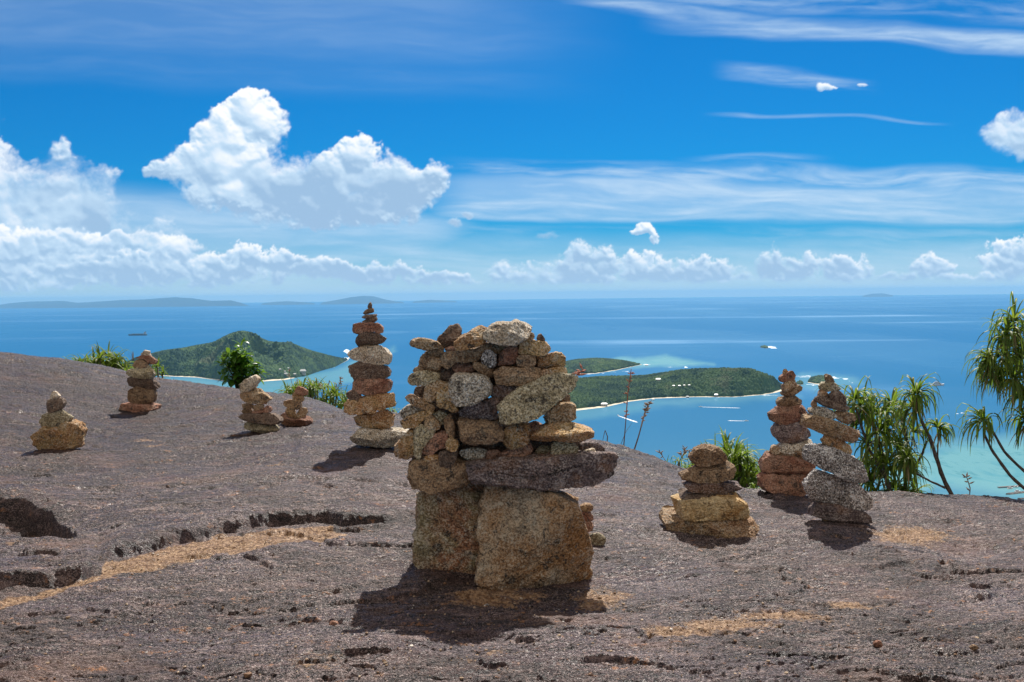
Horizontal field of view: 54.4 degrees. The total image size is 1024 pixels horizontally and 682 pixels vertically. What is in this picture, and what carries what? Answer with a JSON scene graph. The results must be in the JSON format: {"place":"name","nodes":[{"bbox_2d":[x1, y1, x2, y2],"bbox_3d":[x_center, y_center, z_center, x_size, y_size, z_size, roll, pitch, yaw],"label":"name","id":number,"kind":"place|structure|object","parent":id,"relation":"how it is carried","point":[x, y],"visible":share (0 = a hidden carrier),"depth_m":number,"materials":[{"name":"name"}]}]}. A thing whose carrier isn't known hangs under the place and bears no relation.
{"place":"outdoors","nodes":[
{"label":"outdoors","id":0,"kind":"place"},
{"bbox_2d":[0,297,247,307],"bbox_3d":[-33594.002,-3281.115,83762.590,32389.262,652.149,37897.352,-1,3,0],"label":"island","id":1,"kind":"structure","parent":0,"point":[174,302],"depth_m":69212.09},
{"bbox_2d":[159,359,348,380],"bbox_3d":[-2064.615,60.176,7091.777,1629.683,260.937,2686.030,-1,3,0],"label":"island","id":2,"kind":"structure","parent":0,"point":[222,380],"depth_m":6124.50,"materials":[{"name":"beige sand"}]},
{"bbox_2d":[127,330,347,381],"bbox_3d":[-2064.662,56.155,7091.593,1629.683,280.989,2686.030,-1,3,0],"label":"forest","id":3,"kind":"object","parent":2,"relation":"on","point":[271,357],"visible":0.81,"depth_m":6456.07,"materials":[{"name":"green plant"}]},
{"bbox_2d":[320,296,403,304],"bbox_3d":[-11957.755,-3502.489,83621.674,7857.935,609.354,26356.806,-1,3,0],"label":"island","id":4,"kind":"structure","parent":0,"point":[363,300],"depth_m":74682.81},
{"bbox_2d":[0,352,1023,681],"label":"rock ground","id":5,"kind":"structure","parent":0,"point":[202,460],"depth_m":4.62,"materials":[{"name":"stone"}]},
{"bbox_2d":[30,419,87,449],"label":"cairn stone","id":6,"kind":"object","parent":5,"relation":"on","point":[71,434],"visible":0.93,"depth_m":7.86,"materials":[{"name":"stone"}]},
{"bbox_2d":[39,409,73,427],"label":"cairn stone","id":7,"kind":"object","parent":6,"relation":"on","point":[55,419],"visible":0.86,"depth_m":7.89,"materials":[{"name":"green stone"}]},
{"bbox_2d":[46,397,66,412],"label":"cairn stone","id":8,"kind":"object","parent":7,"relation":"on","point":[54,405],"visible":1,"depth_m":7.90,"materials":[{"name":"brown stone"}]},
{"bbox_2d":[60,341,133,370],"bbox_3d":[-5.868,0.435,14.224,1.351,0.916,1.003,-1,3,0],"label":"strap leaved plant","id":9,"kind":"object","parent":5,"relation":"on","point":[113,360],"visible":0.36,"depth_m":14.13,"materials":[{"name":"green plant"}]},
{"bbox_2d":[119,402,161,412],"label":"cairn stone","id":10,"kind":"object","parent":5,"relation":"on","point":[134,407],"visible":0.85,"depth_m":10.26,"materials":[{"name":"stone"}]},
{"bbox_2d":[127,386,157,403],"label":"cairn stone","id":11,"kind":"object","parent":10,"relation":"on","point":[137,395],"visible":0.98,"depth_m":10.29,"materials":[{"name":"brown stone"}]},
{"bbox_2d":[127,377,160,388],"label":"cairn stone","id":12,"kind":"object","parent":11,"relation":"on","point":[153,383],"visible":0.97,"depth_m":10.29,"materials":[{"name":"brown stone"}]},
{"bbox_2d":[126,365,155,378],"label":"cairn stone","id":13,"kind":"object","parent":12,"relation":"on","point":[148,372],"visible":1,"depth_m":10.27,"materials":[{"name":"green stone"}]},
{"bbox_2d":[215,338,271,388],"bbox_3d":[-3.430,0.431,12.603,0.620,0.958,0.610,1,3,39],"label":"broad leaved shrub","id":14,"kind":"object","parent":5,"relation":"on","point":[240,365],"visible":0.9,"depth_m":12.55,"materials":[{"name":"green plant"}]},
{"bbox_2d":[244,422,279,432],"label":"cairn stone","id":15,"kind":"object","parent":5,"relation":"on","point":[255,427],"visible":0.79,"depth_m":8.47,"materials":[{"name":"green stone"}]},
{"bbox_2d":[238,412,283,425],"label":"cairn stone","id":16,"kind":"object","parent":15,"relation":"on","point":[271,419],"visible":0.96,"depth_m":8.45,"materials":[{"name":"brown stone"}]},
{"bbox_2d":[251,405,272,413],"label":"cairn stone","id":17,"kind":"object","parent":16,"relation":"on","point":[267,409],"visible":0.99,"depth_m":8.48,"materials":[{"name":"stone"}]},
{"bbox_2d":[253,404,263,410],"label":"cairn stone","id":18,"kind":"object","parent":17,"relation":"on","point":[256,407],"visible":1,"depth_m":8.48,"materials":[{"name":"brown stone"}]},
{"bbox_2d":[240,388,272,403],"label":"cairn stone","id":19,"kind":"object","parent":18,"relation":"on","point":[257,396],"visible":0.98,"depth_m":8.47,"materials":[{"name":"beige stone"}]},
{"bbox_2d":[239,374,260,393],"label":"cairn stone","id":20,"kind":"object","parent":19,"relation":"on","point":[251,383],"visible":0.98,"depth_m":8.46,"materials":[{"name":"stone"}]},
{"bbox_2d":[281,412,312,425],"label":"cairn stone","id":21,"kind":"object","parent":5,"relation":"on","point":[302,421],"visible":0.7,"depth_m":8.81,"materials":[{"name":"stone"}]},
{"bbox_2d":[275,369,351,409],"bbox_3d":[-2.312,0.750,11.919,1.082,0.858,0.906,-1,3,-8],"label":"strap leaved plant","id":22,"kind":"object","parent":5,"relation":"on","point":[314,387],"visible":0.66,"depth_m":11.73,"materials":[{"name":"green plant"}]},
{"bbox_2d":[349,427,408,447],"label":"cairn stone","id":23,"kind":"object","parent":5,"relation":"on","point":[389,437],"visible":0.88,"depth_m":7.39,"materials":[{"name":"grey stone"}]},
{"bbox_2d":[353,409,394,429],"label":"cairn stone","id":24,"kind":"object","parent":23,"relation":"on","point":[382,419],"visible":1,"depth_m":7.42,"materials":[{"name":"stone"}]},
{"bbox_2d":[343,392,395,414],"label":"cairn stone","id":25,"kind":"object","parent":24,"relation":"on","point":[367,404],"visible":0.94,"depth_m":7.40,"materials":[{"name":"stone"}]},
{"bbox_2d":[352,378,392,394],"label":"cairn stone","id":26,"kind":"object","parent":25,"relation":"on","point":[361,386],"visible":0.99,"depth_m":7.40,"materials":[{"name":"stone"}]},
{"bbox_2d":[348,361,391,379],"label":"cairn stone","id":27,"kind":"object","parent":26,"relation":"on","point":[358,369],"visible":0.95,"depth_m":7.41,"materials":[{"name":"brown stone"}]},
{"bbox_2d":[347,344,391,364],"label":"cairn stone","id":28,"kind":"object","parent":27,"relation":"on","point":[376,354],"visible":0.99,"depth_m":7.39,"materials":[{"name":"stone"}]},
{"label":"cairn stone","id":29,"kind":"object","parent":28,"relation":"on","visible":0},
{"bbox_2d":[355,332,386,346],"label":"cairn stone","id":30,"kind":"object","parent":29,"relation":"on","point":[363,338],"visible":0.99,"depth_m":7.41,"materials":[{"name":"brown stone"}]},
{"bbox_2d":[352,322,383,333],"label":"cairn stone","id":31,"kind":"object","parent":30,"relation":"on","point":[361,327],"visible":0.99,"depth_m":7.41,"materials":[{"name":"stone"}]},
{"bbox_2d":[411,483,483,573],"bbox_3d":[-0.259,0.908,4.870,0.445,0.498,0.416,-1,3,0],"label":"cairn stone","id":32,"kind":"object","parent":5,"relation":"on","point":[444,535],"visible":0.6,"depth_m":4.69,"materials":[{"name":"orange stone"}]},
{"bbox_2d":[407,457,470,494],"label":"cairn stone","id":33,"kind":"object","parent":32,"relation":"on","point":[431,477],"visible":0.8,"depth_m":4.59,"materials":[{"name":"brown stone"}]},
{"bbox_2d":[393,428,414,459],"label":"cairn stone","id":34,"kind":"object","parent":33,"relation":"on","point":[404,447],"visible":0.89,"depth_m":4.61,"materials":[{"name":"stone"}]},
{"bbox_2d":[400,409,434,428],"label":"cairn stone","id":35,"kind":"object","parent":34,"relation":"on","point":[414,420],"visible":0.97,"depth_m":4.64,"materials":[{"name":"stone"}]},
{"bbox_2d":[405,394,434,410],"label":"cairn stone","id":36,"kind":"object","parent":35,"relation":"on","point":[414,400],"visible":1,"depth_m":4.63,"materials":[{"name":"beige stone"}]},
{"bbox_2d":[422,380,448,402],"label":"cairn stone","id":37,"kind":"object","parent":36,"relation":"on","point":[430,391],"visible":0.84,"depth_m":4.64,"materials":[{"name":"beige stone"}]},
{"bbox_2d":[408,370,440,385],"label":"cairn stone","id":38,"kind":"object","parent":37,"relation":"on","point":[421,378],"visible":0.99,"depth_m":4.64,"materials":[{"name":"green stone"}]},
{"bbox_2d":[418,353,441,371],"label":"cairn stone","id":39,"kind":"object","parent":38,"relation":"on","point":[428,362],"visible":0.96,"depth_m":4.67,"materials":[{"name":"brown stone"}]},
{"bbox_2d":[409,337,440,350],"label":"cairn stone","id":40,"kind":"object","parent":39,"relation":"on","point":[425,344],"visible":1,"depth_m":4.64,"materials":[{"name":"beige stone"}]},
{"bbox_2d":[413,424,435,459],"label":"cairn stone","id":41,"kind":"object","parent":33,"relation":"on","point":[422,435],"visible":1,"depth_m":4.61,"materials":[{"name":"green stone"}]},
{"bbox_2d":[418,454,437,461],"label":"cairn stone","id":42,"kind":"object","parent":33,"relation":"on","point":[428,458],"visible":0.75,"depth_m":4.62,"materials":[{"name":"stone"}]},
{"bbox_2d":[422,430,447,455],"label":"cairn stone","id":43,"kind":"object","parent":42,"relation":"on","point":[436,442],"visible":0.88,"depth_m":4.62,"materials":[{"name":"stone"}]},
{"bbox_2d":[438,450,457,467],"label":"cairn stone","id":44,"kind":"object","parent":33,"relation":"on","point":[446,459],"visible":0.99,"depth_m":4.59,"materials":[{"name":"brown stone"}]},
{"bbox_2d":[411,442,506,458],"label":"cairn stone","id":45,"kind":"object","parent":33,"relation":"on","point":[464,446],"visible":0.06,"depth_m":4.76,"materials":[{"name":"brown stone"}]},
{"bbox_2d":[419,397,462,442],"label":"cairn stone","id":46,"kind":"object","parent":45,"relation":"on","point":[455,416],"visible":0.09,"depth_m":4.73,"materials":[{"name":"brown stone"}]},
{"bbox_2d":[436,386,458,412],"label":"cairn stone","id":47,"kind":"object","parent":46,"relation":"on","point":[443,399],"visible":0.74,"depth_m":4.62,"materials":[{"name":"stone"}]},
{"bbox_2d":[437,367,479,372],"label":"cairn stone","id":48,"kind":"object","parent":46,"relation":"on","point":[442,369],"visible":0.09,"depth_m":4.73,"materials":[{"name":"brown stone"}]},
{"bbox_2d":[439,342,492,368],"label":"cairn stone","id":49,"kind":"object","parent":48,"relation":"on","point":[449,359],"visible":0.92,"depth_m":4.67,"materials":[{"name":"brown stone"}]},
{"bbox_2d":[437,323,461,348],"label":"cairn stone","id":50,"kind":"object","parent":49,"relation":"on","point":[449,336],"visible":0.84,"depth_m":4.72,"materials":[{"name":"brown stone"}]},
{"bbox_2d":[454,325,487,350],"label":"cairn stone","id":51,"kind":"object","parent":49,"relation":"on","point":[471,338],"visible":0.96,"depth_m":4.61,"materials":[{"name":"stone"}]},
{"bbox_2d":[2,490,1023,680],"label":"pebbles","id":52,"kind":"object","parent":5,"relation":"on","point":[247,674],"visible":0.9,"depth_m":3.94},
{"bbox_2d":[474,485,593,589],"bbox_3d":[0.103,0.905,4.705,0.558,0.543,0.505,-1,3,0],"label":"cairn stone","id":53,"kind":"object","parent":5,"relation":"on","point":[529,537],"visible":0.91,"depth_m":4.55,"materials":[{"name":"orange stone"}]},
{"bbox_2d":[465,450,618,491],"bbox_3d":[0.137,0.602,4.666,0.720,0.182,0.319,-1,3,0],"label":"cairn stone","id":54,"kind":"object","parent":53,"relation":"on","point":[548,471],"visible":0.94,"depth_m":4.56,"materials":[{"name":"stone"}]},
{"bbox_2d":[459,447,486,460],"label":"cairn stone","id":55,"kind":"object","parent":54,"relation":"on","point":[472,453],"visible":0.94,"depth_m":4.67,"materials":[{"name":"grey stone"}]},
{"bbox_2d":[456,417,504,445],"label":"cairn stone","id":56,"kind":"object","parent":55,"relation":"on","point":[476,432],"visible":0.92,"depth_m":4.56,"materials":[{"name":"brown stone"}]},
{"bbox_2d":[458,397,499,420],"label":"cairn stone","id":57,"kind":"object","parent":56,"relation":"on","point":[485,409],"visible":0.81,"depth_m":4.64,"materials":[{"name":"stone"}]},
{"bbox_2d":[448,372,492,406],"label":"cairn stone","id":58,"kind":"object","parent":57,"relation":"on","point":[465,389],"visible":1,"depth_m":4.53,"materials":[{"name":"grey stone"}]},
{"bbox_2d":[472,361,494,377],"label":"cairn stone","id":59,"kind":"object","parent":58,"relation":"on","point":[483,369],"visible":0.94,"depth_m":4.64,"materials":[{"name":"brown stone"}]},
{"bbox_2d":[481,350,496,368],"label":"cairn stone","id":60,"kind":"object","parent":59,"relation":"on","point":[488,358],"visible":1,"depth_m":4.63,"materials":[{"name":"grey stone"}]},
{"bbox_2d":[491,384,516,400],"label":"cairn stone","id":61,"kind":"object","parent":57,"relation":"on","point":[500,392],"visible":0.56,"depth_m":4.67,"materials":[{"name":"stone"}]},
{"bbox_2d":[499,443,532,456],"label":"cairn stone","id":62,"kind":"object","parent":54,"relation":"on","point":[523,451],"visible":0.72,"depth_m":4.63,"materials":[{"name":"stone"}]},
{"bbox_2d":[503,422,531,449],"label":"cairn stone","id":63,"kind":"object","parent":62,"relation":"on","point":[516,436],"visible":0.94,"depth_m":4.59,"materials":[{"name":"stone"}]},
{"bbox_2d":[496,371,577,424],"bbox_3d":[0.121,0.261,4.606,0.396,0.227,0.186,-2,3,-19],"label":"cairn stone","id":64,"kind":"object","parent":63,"relation":"on","point":[535,399],"visible":1,"depth_m":4.55,"materials":[{"name":"beige stone"}]},
{"bbox_2d":[493,365,540,386],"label":"cairn stone","id":65,"kind":"object","parent":64,"relation":"on","point":[511,375],"visible":0.93,"depth_m":4.62,"materials":[{"name":"brown stone"}]},
{"bbox_2d":[497,346,518,365],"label":"cairn stone","id":66,"kind":"object","parent":65,"relation":"on","point":[508,355],"visible":0.96,"depth_m":4.67,"materials":[{"name":"stone"}]},
{"bbox_2d":[482,319,531,346],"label":"cairn stone","id":67,"kind":"object","parent":66,"relation":"on","point":[514,333],"visible":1,"depth_m":4.59,"materials":[{"name":"stone"}]},
{"bbox_2d":[516,354,535,367],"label":"cairn stone","id":68,"kind":"object","parent":65,"relation":"on","point":[526,360],"visible":1,"depth_m":4.64,"materials":[{"name":"brown stone"}]},
{"bbox_2d":[548,366,566,373],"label":"cairn stone","id":69,"kind":"object","parent":64,"relation":"on","point":[559,369],"visible":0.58,"depth_m":4.68,"materials":[{"name":"stone"}]},
{"bbox_2d":[536,351,565,367],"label":"cairn stone","id":70,"kind":"object","parent":69,"relation":"on","point":[553,359],"visible":0.98,"depth_m":4.67,"materials":[{"name":"stone"}]},
{"bbox_2d":[518,339,550,356],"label":"cairn stone","id":71,"kind":"object","parent":70,"relation":"on","point":[538,348],"visible":0.94,"depth_m":4.64,"materials":[{"name":"stone"}]},
{"bbox_2d":[529,440,585,451],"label":"cairn stone","id":72,"kind":"object","parent":54,"relation":"on","point":[536,444],"visible":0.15,"depth_m":4.73,"materials":[{"name":"brown stone"}]},
{"bbox_2d":[530,421,593,442],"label":"cairn stone","id":73,"kind":"object","parent":72,"relation":"on","point":[569,432],"visible":0.98,"depth_m":4.59,"materials":[{"name":"stone"}]},
{"bbox_2d":[543,402,576,422],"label":"cairn stone","id":74,"kind":"object","parent":73,"relation":"on","point":[562,412],"visible":0.9,"depth_m":4.66,"materials":[{"name":"beige stone"}]},
{"bbox_2d":[550,441,578,454],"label":"cairn stone","id":75,"kind":"object","parent":54,"relation":"on","point":[558,448],"visible":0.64,"depth_m":4.66,"materials":[{"name":"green stone"}]},
{"bbox_2d":[659,505,759,537],"bbox_3d":[1.108,1.034,5.614,0.589,0.146,0.404,1,3,24],"label":"cairn stone","id":76,"kind":"object","parent":5,"relation":"on","point":[670,519],"visible":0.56,"depth_m":5.45,"materials":[{"name":"beige stone"}]},
{"bbox_2d":[670,491,749,522],"bbox_3d":[1.107,0.924,5.566,0.411,0.159,0.305,-1,3,0],"label":"cairn stone","id":77,"kind":"object","parent":76,"relation":"on","point":[723,507],"visible":0.85,"depth_m":5.45,"materials":[{"name":"yellow stone"}]},
{"bbox_2d":[678,488,743,499],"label":"cairn stone","id":78,"kind":"object","parent":77,"relation":"on","point":[685,494],"visible":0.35,"depth_m":5.54,"materials":[{"name":"brown stone"}]},
{"bbox_2d":[682,480,741,493],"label":"cairn stone","id":79,"kind":"object","parent":78,"relation":"on","point":[714,488],"visible":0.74,"depth_m":5.54,"materials":[{"name":"stone"}]},
{"bbox_2d":[678,460,736,483],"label":"cairn stone","id":80,"kind":"object","parent":79,"relation":"on","point":[722,472],"visible":0.84,"depth_m":5.52,"materials":[{"name":"brown stone"}]},
{"bbox_2d":[688,443,727,466],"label":"cairn stone","id":81,"kind":"object","parent":80,"relation":"on","point":[704,455],"visible":1,"depth_m":5.53,"materials":[{"name":"brown stone"}]},
{"bbox_2d":[682,424,768,488],"bbox_3d":[1.925,1.164,8.725,1.032,0.879,1.075,-1,3,0],"label":"strap leaved plant","id":82,"kind":"object","parent":5,"relation":"on","point":[747,466],"visible":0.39,"depth_m":8.48,"materials":[{"name":"green plant"}]},
{"bbox_2d":[756,472,806,496],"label":"cairn stone","id":83,"kind":"object","parent":5,"relation":"on","point":[786,484],"visible":0.76,"depth_m":6.72,"materials":[{"name":"stone"}]},
{"bbox_2d":[758,451,815,474],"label":"cairn stone","id":84,"kind":"object","parent":83,"relation":"on","point":[769,462],"visible":0.88,"depth_m":6.72,"materials":[{"name":"stone"}]},
{"bbox_2d":[769,444,802,458],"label":"cairn stone","id":85,"kind":"object","parent":84,"relation":"on","point":[774,449],"visible":0.49,"depth_m":6.74,"materials":[{"name":"beige stone"}]},
{"bbox_2d":[776,438,812,453],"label":"cairn stone","id":86,"kind":"object","parent":85,"relation":"on","point":[786,448],"visible":0.6,"depth_m":6.72,"materials":[{"name":"grey stone"}]},
{"bbox_2d":[770,421,810,443],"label":"cairn stone","id":87,"kind":"object","parent":86,"relation":"on","point":[794,433],"visible":0.88,"depth_m":6.71,"materials":[{"name":"stone"}]},
{"bbox_2d":[767,405,807,424],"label":"cairn stone","id":88,"kind":"object","parent":87,"relation":"on","point":[783,415],"visible":0.93,"depth_m":6.71,"materials":[{"name":"stone"}]},
{"bbox_2d":[775,395,801,405],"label":"cairn stone","id":89,"kind":"object","parent":88,"relation":"on","point":[794,400],"visible":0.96,"depth_m":6.73,"materials":[{"name":"brown stone"}]},
{"bbox_2d":[807,501,872,523],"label":"cairn stone","id":90,"kind":"object","parent":5,"relation":"on","point":[838,513],"visible":0.96,"depth_m":5.80,"materials":[{"name":"stone"}]},
{"bbox_2d":[802,469,873,510],"bbox_3d":[1.917,0.881,5.899,0.422,0.269,0.239,-1,3,0],"label":"cairn stone","id":91,"kind":"object","parent":90,"relation":"on","point":[821,485],"visible":0.92,"depth_m":5.81,"materials":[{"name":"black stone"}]},
{"bbox_2d":[802,443,868,483],"bbox_3d":[1.884,0.716,5.785,0.371,0.225,0.224,-1,3,0],"label":"cairn stone","id":92,"kind":"object","parent":91,"relation":"on","point":[848,467],"visible":1,"depth_m":5.72,"materials":[{"name":"black stone"}]},
{"bbox_2d":[820,435,851,454],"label":"cairn stone","id":93,"kind":"object","parent":92,"relation":"on","point":[839,444],"visible":0.79,"depth_m":5.81,"materials":[{"name":"stone"}]},
{"bbox_2d":[799,413,860,442],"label":"cairn stone","id":94,"kind":"object","parent":93,"relation":"on","point":[831,428],"visible":1,"depth_m":5.76,"materials":[{"name":"beige stone"}]},
{"bbox_2d":[807,406,837,419],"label":"cairn stone","id":95,"kind":"object","parent":94,"relation":"on","point":[825,412],"visible":0.98,"depth_m":5.81,"materials":[{"name":"grey stone"}]},
{"bbox_2d":[834,410,856,423],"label":"cairn stone","id":96,"kind":"object","parent":94,"relation":"on","point":[845,417],"visible":0.98,"depth_m":5.80,"materials":[{"name":"beige stone"}]},
{"bbox_2d":[813,396,849,410],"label":"cairn stone","id":97,"kind":"object","parent":96,"relation":"on","point":[827,402],"visible":0.99,"depth_m":5.79,"materials":[{"name":"brown stone"}]},
{"bbox_2d":[816,376,935,492],"bbox_3d":[3.016,0.905,8.194,1.058,1.291,0.737,-3,4,-44],"label":"pandanus tree","id":98,"kind":"object","parent":5,"relation":"on","point":[877,461],"visible":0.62,"depth_m":8.07,"materials":[{"name":"green plant"}]},
{"bbox_2d":[883,372,962,494],"bbox_3d":[3.118,0.771,7.637,0.575,1.083,0.513,1,3,35],"label":"pandanus tree","id":99,"kind":"object","parent":5,"relation":"on","point":[915,403],"visible":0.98,"depth_m":7.63,"materials":[{"name":"green plant"}]},
{"bbox_2d":[955,291,1023,489],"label":"pandanus tree","id":100,"kind":"object","parent":5,"relation":"on","point":[1012,367],"visible":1,"depth_m":7.49,"materials":[{"name":"green plant"}]},
{"bbox_2d":[0,2,1023,304],"bbox_3d":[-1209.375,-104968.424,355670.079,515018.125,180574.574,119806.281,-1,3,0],"label":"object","id":101,"kind":"structure","parent":0,"point":[64,236],"depth_m":401141.91,"materials":[{"name":"white"}]},
{"bbox_2d":[0,295,1023,499],"bbox_3d":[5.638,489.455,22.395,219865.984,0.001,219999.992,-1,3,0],"label":"sea","id":102,"kind":"structure","parent":0,"point":[885,343],"depth_m":10512.77,"materials":[{"name":"liquid"}]},
{"bbox_2d":[580,364,641,373],"bbox_3d":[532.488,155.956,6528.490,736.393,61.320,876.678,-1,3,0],"label":"island","id":103,"kind":"structure","parent":0,"point":[608,371],"depth_m":6320.73,"materials":[{"name":"beige sand"}]},
{"bbox_2d":[565,358,639,373],"bbox_3d":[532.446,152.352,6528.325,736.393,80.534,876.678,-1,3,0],"label":"forest","id":104,"kind":"object","parent":103,"relation":"on","point":[593,365],"visible":0.73,"depth_m":6389.53,"materials":[{"name":"green plant"}]},
{"bbox_2d":[576,389,780,410],"bbox_3d":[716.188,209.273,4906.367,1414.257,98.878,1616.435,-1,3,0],"label":"island","id":105,"kind":"structure","parent":0,"point":[667,397],"depth_m":4678.75,"materials":[{"name":"beige sand"}]},
{"bbox_2d":[549,367,781,409],"bbox_3d":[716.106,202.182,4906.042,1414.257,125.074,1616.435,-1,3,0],"label":"forest","id":106,"kind":"object","parent":105,"relation":"on","point":[592,391],"visible":0.7,"depth_m":4813.45,"materials":[{"name":"green plant"}]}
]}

